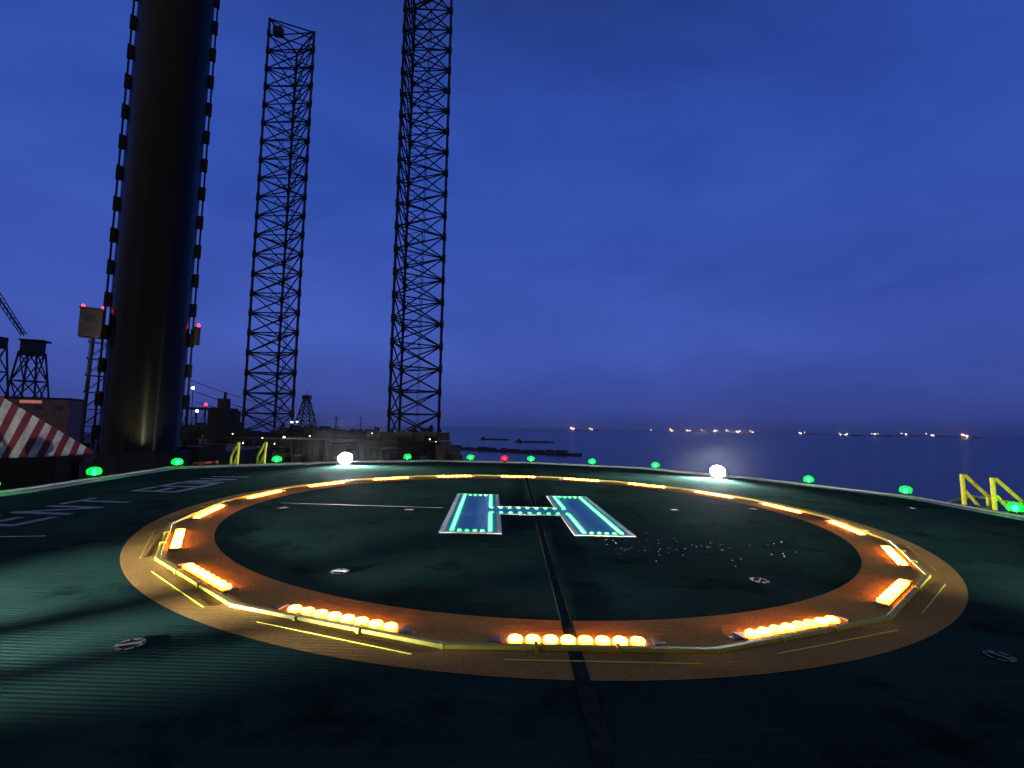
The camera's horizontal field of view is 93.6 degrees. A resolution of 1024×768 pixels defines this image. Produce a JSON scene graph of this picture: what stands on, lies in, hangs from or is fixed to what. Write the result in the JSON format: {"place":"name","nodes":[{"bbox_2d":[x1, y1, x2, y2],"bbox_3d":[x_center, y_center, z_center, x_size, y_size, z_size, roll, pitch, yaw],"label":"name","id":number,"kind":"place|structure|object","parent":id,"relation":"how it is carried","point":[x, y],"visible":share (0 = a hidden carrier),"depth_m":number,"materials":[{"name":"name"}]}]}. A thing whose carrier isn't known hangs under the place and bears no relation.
{"place":"outdoors","nodes":[
{"label":"outdoors","id":0,"kind":"place"},
{"bbox_2d":[0,293,26,395],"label":"harbour crane","id":1,"kind":"object","parent":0,"point":[4,343],"visible":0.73,"depth_m":212.70,"materials":[{"name":"metal"}]},
{"bbox_2d":[4,338,51,397],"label":"gantry tower","id":2,"kind":"structure","parent":0,"point":[32,348],"depth_m":189.50,"materials":[{"name":"metal"}]},
{"bbox_2d":[1,396,83,441],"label":"warehouse","id":3,"kind":"structure","parent":0,"point":[63,415],"depth_m":149.01,"materials":[{"name":"metal"}]},
{"bbox_2d":[33,405,41,409],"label":"window","id":4,"kind":"structure","parent":3,"relation":"in","point":[36,407],"depth_m":147.43,"materials":[{"name":"black glass"}]},
{"bbox_2d":[54,406,62,409],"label":"window","id":5,"kind":"structure","parent":3,"relation":"in","point":[55,407],"depth_m":149.13,"materials":[{"name":"black glass"}]},
{"bbox_2d":[83,432,96,442],"bbox_3d":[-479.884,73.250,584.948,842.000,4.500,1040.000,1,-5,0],"label":"shore","id":6,"kind":"structure","parent":0,"point":[88,439],"depth_m":671.29,"materials":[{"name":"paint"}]},
{"bbox_2d":[188,387,194,445],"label":"work light","id":7,"kind":"object","parent":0,"point":[193,388],"visible":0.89,"depth_m":57.80,"materials":[{"name":"metal"}]},
{"bbox_2d":[194,410,198,445],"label":"work light","id":8,"kind":"object","parent":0,"point":[197,411],"visible":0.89,"depth_m":59.93,"materials":[{"name":"metal"}]},
{"bbox_2d":[193,460,217,466],"bbox_3d":[-10.053,2.605,15.799,0.705,0.190,0.140,6,-6,-40],"label":"fire nozzle","id":9,"kind":"object","parent":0,"point":[200,464],"visible":1,"depth_m":15.74,"materials":[{"name":"red paint"}]},
{"bbox_2d":[182,392,240,445],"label":"access platform","id":10,"kind":"structure","parent":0,"point":[223,417],"depth_m":60.74,"materials":[{"name":"metal"}]},
{"bbox_2d":[197,402,370,431],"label":"cable","id":11,"kind":"object","parent":10,"relation":"attached to","point":[289,424],"visible":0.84,"depth_m":72.97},
{"bbox_2d":[196,392,375,433],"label":"cable","id":12,"kind":"object","parent":10,"relation":"attached to","point":[284,419],"visible":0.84,"depth_m":70.58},
{"bbox_2d":[0,0,1023,436],"label":"sky","id":13,"kind":"structure","parent":0,"point":[771,216],"materials":[{"name":"blue"}]},
{"bbox_2d":[84,421,1023,511],"bbox_3d":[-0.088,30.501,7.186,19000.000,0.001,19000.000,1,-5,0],"label":"sea","id":14,"kind":"structure","parent":0,"point":[928,467],"depth_m":612.65,"materials":[{"name":"blue liquid"}]},
{"bbox_2d":[0,443,271,489],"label":"hull superstructure","id":15,"kind":"object","parent":14,"relation":"on","point":[23,472],"visible":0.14,"depth_m":24.52,"materials":[{"name":"metal"}]},
{"bbox_2d":[0,460,1023,767],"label":"helideck","id":16,"kind":"object","parent":15,"relation":"on","point":[212,682],"visible":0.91,"depth_m":4.18,"materials":[{"name":"green paint"}]},
{"bbox_2d":[86,466,101,477],"bbox_3d":[-10.632,2.280,12.253,0.412,0.389,0.320,-3,-7,41],"label":"perimeter light","id":17,"kind":"object","parent":16,"relation":"attached to","point":[92,471],"visible":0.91,"depth_m":12.20,"materials":[{"name":"glass"}]},
{"bbox_2d":[111,638,148,650],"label":"tie down point","id":18,"kind":"structure","parent":16,"relation":"on","point":[130,644],"depth_m":3.59,"materials":[{"name":"grey metal"}]},
{"bbox_2d":[168,528,185,551],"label":"light bar","id":19,"kind":"object","parent":16,"relation":"on","point":[177,540],"visible":1,"depth_m":6.48,"materials":[{"name":"metal"}]},
{"bbox_2d":[171,457,182,466],"bbox_3d":[-10.638,2.525,15.290,0.320,0.389,0.412,4,-6,-34],"label":"perimeter light","id":20,"kind":"object","parent":16,"relation":"attached to","point":[177,462],"visible":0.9,"depth_m":15.24,"materials":[{"name":"glass"}]},
{"bbox_2d":[177,562,237,593],"bbox_3d":[-3.262,2.041,5.129,1.440,0.038,0.130,-2,-6,38],"label":"light bar","id":21,"kind":"object","parent":16,"relation":"on","point":[219,584],"visible":1,"depth_m":5.03,"materials":[{"name":"metal"}]},
{"bbox_2d":[189,505,226,520],"bbox_3d":[-5.354,2.250,8.518,0.130,0.038,1.440,3,-5,-11],"label":"light bar","id":22,"kind":"object","parent":16,"relation":"on","point":[205,513],"visible":1,"depth_m":8.32,"materials":[{"name":"metal"}]},
{"bbox_2d":[229,442,240,464],"bbox_3d":[-9.626,2.456,16.710,0.735,0.902,0.070,-2,-6,42],"label":"handrail post","id":23,"kind":"object","parent":16,"relation":"attached to","point":[237,447],"visible":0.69,"depth_m":16.55,"materials":[{"name":"yellow metal"}]},
{"bbox_2d":[256,442,267,463],"bbox_3d":[-9.002,2.522,17.297,0.735,0.902,0.070,-2,-6,42],"label":"handrail post","id":24,"kind":"object","parent":16,"relation":"attached to","point":[264,446],"visible":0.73,"depth_m":17.17,"materials":[{"name":"yellow metal"}]},
{"bbox_2d":[241,490,285,499],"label":"light bar","id":25,"kind":"object","parent":16,"relation":"on","point":[261,495],"visible":1,"depth_m":10.41,"materials":[{"name":"glass"}]},
{"bbox_2d":[272,455,281,462],"bbox_3d":[-8.480,2.756,17.329,0.320,0.389,0.412,3,-5,-20],"label":"perimeter light","id":26,"kind":"object","parent":16,"relation":"attached to","point":[276,459],"visible":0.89,"depth_m":17.28,"materials":[{"name":"glass"}]},
{"bbox_2d":[303,481,347,487],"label":"light bar","id":27,"kind":"object","parent":16,"relation":"on","point":[315,485],"visible":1,"depth_m":12.38,"materials":[{"name":"glass"}]},
{"bbox_2d":[329,569,349,574],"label":"tie down point","id":28,"kind":"structure","parent":16,"relation":"on","point":[338,571],"depth_m":5.45,"materials":[{"name":"grey metal"}]},
{"bbox_2d":[336,452,352,464],"bbox_3d":[-6.306,2.784,18.055,0.602,0.455,0.492,5,-6,-38],"label":"floodlight","id":29,"kind":"object","parent":16,"relation":"on","point":[343,458],"visible":1,"depth_m":17.86,"materials":[{"name":"glass"}]},
{"bbox_2d":[273,603,415,633],"bbox_3d":[-1.482,2.017,4.166,1.440,0.038,0.130,0,-5,18],"label":"light bar","id":30,"kind":"object","parent":16,"relation":"on","point":[393,627],"visible":0.99,"depth_m":4.12,"materials":[{"name":"glowing yellow-orange light lenses"},{"name":"metal housing"}]},
{"bbox_2d":[368,477,412,480],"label":"light bar","id":31,"kind":"object","parent":16,"relation":"on","point":[390,478],"visible":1,"depth_m":13.95,"materials":[{"name":"glass"}]},
{"bbox_2d":[404,453,411,459],"bbox_3d":[-4.418,3.117,20.271,0.320,0.388,0.413,1,-5,5],"label":"perimeter light","id":32,"kind":"object","parent":16,"relation":"attached to","point":[407,456],"visible":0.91,"depth_m":20.22,"materials":[{"name":"glass"}]},
{"bbox_2d":[434,475,476,476],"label":"light bar","id":33,"kind":"object","parent":16,"relation":"on","point":[457,476],"visible":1,"depth_m":15.11,"materials":[{"name":"glass"}]},
{"bbox_2d":[467,454,473,460],"bbox_3d":[-1.839,3.256,21.015,0.320,0.388,0.414,-1,-5,18],"label":"perimeter light","id":34,"kind":"object","parent":16,"relation":"attached to","point":[470,457],"visible":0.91,"depth_m":20.96,"materials":[{"name":"glass"}]},
{"bbox_2d":[501,455,507,462],"bbox_3d":[-0.355,3.311,21.140,0.320,0.388,0.414,-1,-6,25],"label":"edge beacon","id":35,"kind":"object","parent":16,"relation":"on","point":[504,458],"visible":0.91,"depth_m":21.08,"materials":[{"name":"glass"}]},
{"bbox_2d":[495,476,538,477],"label":"light bar","id":36,"kind":"object","parent":16,"relation":"on","point":[518,476],"visible":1,"depth_m":15.44,"materials":[{"name":"glass"}]},
{"bbox_2d":[527,456,534,461],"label":"perimeter light","id":37,"kind":"object","parent":16,"relation":"attached to","point":[530,458],"visible":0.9,"depth_m":21.23,"materials":[{"name":"glass"}]},
{"bbox_2d":[439,493,635,536],"bbox_3d":[0.330,2.512,9.546,3.100,0.036,4.060,2,-5,-2],"label":"lit letter","id":38,"kind":"object","parent":16,"relation":"on","point":[482,513],"visible":1,"depth_m":9.11,"materials":[{"name":"teal paint"}]},
{"bbox_2d":[140,475,945,663],"bbox_3d":[0.354,2.514,9.677,12.440,0.046,12.339,2,-5,0],"label":"cable conduit","id":39,"kind":"object","parent":16,"relation":"on","point":[618,648],"visible":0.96,"depth_m":4.05,"materials":[{"name":"yellow metal"}]},
{"bbox_2d":[487,634,666,645],"bbox_3d":[0.521,2.054,3.868,1.440,0.038,0.130,2,-5,-1],"label":"light bar","id":40,"kind":"object","parent":16,"relation":"on","point":[572,640],"visible":0.98,"depth_m":3.84,"materials":[{"name":"metal"}]},
{"bbox_2d":[559,478,603,481],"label":"light bar","id":41,"kind":"object","parent":16,"relation":"on","point":[582,479],"visible":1,"depth_m":15.12,"materials":[{"name":"metal"}]},
{"bbox_2d":[588,459,595,464],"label":"perimeter light","id":42,"kind":"object","parent":16,"relation":"attached to","point":[591,461],"visible":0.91,"depth_m":20.70,"materials":[{"name":"glass"}]},
{"bbox_2d":[623,483,670,488],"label":"light bar","id":43,"kind":"object","parent":16,"relation":"on","point":[647,485],"visible":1,"depth_m":14.15,"materials":[{"name":"metal"}]},
{"bbox_2d":[651,461,659,468],"bbox_3d":[5.908,3.404,19.929,0.417,0.385,0.320,4,-6,-33],"label":"perimeter light","id":44,"kind":"object","parent":16,"relation":"attached to","point":[655,464],"visible":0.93,"depth_m":19.86,"materials":[{"name":"glass"}]},
{"bbox_2d":[607,539,807,569],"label":"salt flecks","id":45,"kind":"object","parent":16,"relation":"on","point":[701,545],"visible":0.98,"depth_m":6.97,"materials":[{"name":"white salt"}]},
{"bbox_2d":[691,491,736,498],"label":"light bar","id":46,"kind":"object","parent":16,"relation":"on","point":[714,494],"visible":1,"depth_m":12.62,"materials":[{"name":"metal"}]},
{"bbox_2d":[710,465,726,478],"bbox_3d":[7.475,3.149,17.375,0.602,0.455,0.492,-3,-6,43],"label":"floodlight","id":47,"kind":"object","parent":16,"relation":"on","point":[717,471],"visible":1,"depth_m":17.19,"materials":[{"name":"glass"}]},
{"bbox_2d":[749,577,770,583],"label":"tie down point","id":48,"kind":"structure","parent":16,"relation":"on","point":[759,580],"depth_m":5.59,"materials":[{"name":"grey metal"}]},
{"bbox_2d":[759,503,807,514],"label":"light bar","id":49,"kind":"object","parent":16,"relation":"on","point":[782,508],"visible":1,"depth_m":10.76,"materials":[{"name":"metal"}]},
{"bbox_2d":[730,614,850,640],"bbox_3d":[2.503,2.147,4.270,1.440,0.038,0.130,4,-5,-21],"label":"light bar","id":50,"kind":"object","parent":16,"relation":"on","point":[773,630],"visible":0.99,"depth_m":4.21,"materials":[{"name":"metal"}]},
{"bbox_2d":[803,475,813,483],"bbox_3d":[9.757,3.196,15.903,0.418,0.386,0.320,1,-5,-5],"label":"perimeter light","id":51,"kind":"object","parent":16,"relation":"attached to","point":[808,479],"visible":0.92,"depth_m":15.81,"materials":[{"name":"glass"}]},
{"bbox_2d":[825,520,870,536],"bbox_3d":[6.119,2.625,8.818,0.130,0.038,1.440,1,-5,8],"label":"light bar","id":52,"kind":"object","parent":16,"relation":"on","point":[858,532],"visible":1,"depth_m":8.70,"materials":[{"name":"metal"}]},
{"bbox_2d":[872,578,912,607],"bbox_3d":[4.226,2.285,5.324,1.440,0.038,0.130,6,-6,-41],"label":"light bar","id":53,"kind":"object","parent":16,"relation":"on","point":[890,595],"visible":1,"depth_m":5.22,"materials":[{"name":"metal"}]},
{"bbox_2d":[880,545,910,568],"bbox_3d":[5.482,2.451,6.904,0.130,0.039,1.440,-1,-5,28],"label":"light bar","id":54,"kind":"object","parent":16,"relation":"on","point":[896,558],"visible":1,"depth_m":6.74,"materials":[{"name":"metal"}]},
{"bbox_2d":[898,485,912,495],"bbox_3d":[11.147,3.061,13.693,0.419,0.386,0.320,0,-5,8],"label":"perimeter light","id":55,"kind":"object","parent":16,"relation":"on","point":[905,490],"visible":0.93,"depth_m":13.61,"materials":[{"name":"metal"}]},
{"bbox_2d":[959,474,990,508],"bbox_3d":[11.682,2.736,12.132,0.735,0.903,0.070,2,-5,-2],"label":"handrail post","id":56,"kind":"object","parent":16,"relation":"attached to","point":[964,492],"visible":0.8,"depth_m":12.11,"materials":[{"name":"yellow metal"}]},
{"bbox_2d":[946,495,1019,511],"bbox_3d":[12.054,2.972,9.354,1.669,0.450,8.259,2,-5,0],"label":"safety net","id":57,"kind":"object","parent":16,"relation":"attached to","point":[967,497],"visible":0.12,"depth_m":13.09,"materials":[{"name":"yellow paint"}]},
{"bbox_2d":[980,650,1019,662],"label":"tie down point","id":58,"kind":"structure","parent":16,"relation":"on","point":[999,656],"depth_m":3.83,"materials":[{"name":"grey metal"}]},
{"bbox_2d":[989,477,1023,514],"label":"handrail post","id":59,"kind":"object","parent":16,"relation":"attached to","point":[994,496],"visible":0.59,"depth_m":11.35,"materials":[{"name":"yellow metal"}]},
{"bbox_2d":[1005,501,1023,514],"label":"perimeter light","id":60,"kind":"object","parent":16,"relation":"attached to","point":[1013,507],"visible":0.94,"depth_m":10.81,"materials":[{"name":"metal"}]},
{"bbox_3d":[-19.143,6.470,15.242,2.419,7.460,0.300,1,-5,2],"label":"boom rest","id":61,"kind":"object","parent":15,"relation":"on","visible":0},
{"bbox_2d":[0,396,94,462],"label":"crane boom","id":62,"kind":"object","parent":61,"relation":"on","point":[23,433],"visible":1,"depth_m":18.52,"materials":[{"name":"red paint"}]},
{"bbox_2d":[77,0,219,479],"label":"tubular leg","id":63,"kind":"object","parent":14,"relation":"in","point":[143,401],"visible":0.67,"depth_m":25.30,"materials":[{"name":"black paint"}]},
{"bbox_2d":[74,304,106,479],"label":"service tower","id":64,"kind":"structure","parent":63,"relation":"attached to","point":[90,322],"depth_m":24.14,"materials":[{"name":"metal"}]},
{"bbox_2d":[191,324,200,344],"bbox_3d":[-17.936,-2.841,27.262,0.450,1.240,0.400,5,-6,-37],"label":"junction box","id":65,"kind":"object","parent":63,"relation":"attached to","point":[196,333],"visible":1,"depth_m":27.14,"materials":[{"name":"grey paint"}]},
{"bbox_2d":[241,17,315,436],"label":"lattice leg","id":66,"kind":"object","parent":14,"relation":"in","point":[278,32],"visible":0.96,"depth_m":108.57,"materials":[{"name":"metal"}]},
{"bbox_2d":[190,380,291,407],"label":"cable","id":67,"kind":"object","parent":66,"relation":"attached to","point":[237,396],"visible":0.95,"depth_m":74.04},
{"bbox_2d":[181,413,462,462],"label":"rig hull","id":68,"kind":"object","parent":14,"relation":"on","point":[311,444],"visible":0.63,"depth_m":85.29,"materials":[{"name":"paint"}]},
{"bbox_2d":[294,390,316,427],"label":"flare tower","id":69,"kind":"structure","parent":68,"relation":"on","point":[307,398],"depth_m":111.91,"materials":[{"name":"metal"}]},
{"bbox_2d":[367,429,384,439],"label":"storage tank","id":70,"kind":"object","parent":68,"relation":"on","point":[377,435],"visible":0.66,"depth_m":89.33,"materials":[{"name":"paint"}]},
{"bbox_2d":[381,431,396,440],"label":"cargo container","id":71,"kind":"object","parent":68,"relation":"on","point":[385,433],"visible":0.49,"depth_m":86.73,"materials":[{"name":"metal"}]},
{"bbox_2d":[395,430,412,440],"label":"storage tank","id":72,"kind":"object","parent":68,"relation":"on","point":[405,435],"visible":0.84,"depth_m":85.31,"materials":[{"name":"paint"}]},
{"bbox_2d":[406,432,425,440],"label":"cargo container","id":73,"kind":"object","parent":68,"relation":"on","point":[420,435],"visible":0.66,"depth_m":87.01,"materials":[{"name":"metal"}]},
{"bbox_2d":[420,430,436,440],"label":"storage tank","id":74,"kind":"object","parent":68,"relation":"on","point":[430,435],"visible":0.72,"depth_m":89.35,"materials":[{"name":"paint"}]},
{"bbox_2d":[436,432,449,440],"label":"cargo container","id":75,"kind":"object","parent":68,"relation":"on","point":[444,436],"visible":0.7,"depth_m":91.74,"materials":[{"name":"metal"}]},
{"bbox_2d":[387,0,452,440],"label":"lattice leg","id":76,"kind":"object","parent":14,"relation":"in","point":[406,50],"visible":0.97,"depth_m":98.31,"materials":[{"name":"metal"}]},
{"bbox_2d":[480,437,508,439],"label":"barge","id":77,"kind":"object","parent":14,"relation":"on","point":[482,438],"visible":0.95,"depth_m":1046.10,"materials":[{"name":"paint"}]},
{"bbox_2d":[456,445,581,455],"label":"jetty","id":78,"kind":"object","parent":14,"relation":"in","point":[556,452],"visible":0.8,"depth_m":547.41,"materials":[{"name":"paint"}]},
{"bbox_2d":[515,439,553,442],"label":"barge","id":79,"kind":"object","parent":14,"relation":"on","point":[519,440],"visible":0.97,"depth_m":916.23,"materials":[{"name":"paint"}]},
{"bbox_2d":[837,432,861,435],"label":"cargo ship","id":80,"kind":"object","parent":14,"relation":"on","point":[839,434],"visible":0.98,"depth_m":4092.39,"materials":[{"name":"paint"}]},
{"bbox_2d":[869,432,891,436],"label":"cargo ship","id":81,"kind":"object","parent":14,"relation":"on","point":[871,433],"visible":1,"depth_m":3950.62,"materials":[{"name":"paint"}]},
{"bbox_2d":[922,433,950,436],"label":"cargo ship","id":82,"kind":"object","parent":14,"relation":"on","point":[925,434],"visible":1,"depth_m":4872.02,"materials":[{"name":"paint"}]},
{"bbox_2d":[959,434,979,438],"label":"cargo ship","id":83,"kind":"object","parent":14,"relation":"on","point":[962,435],"visible":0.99,"depth_m":3610.33,"materials":[{"name":"paint"}]}
]}

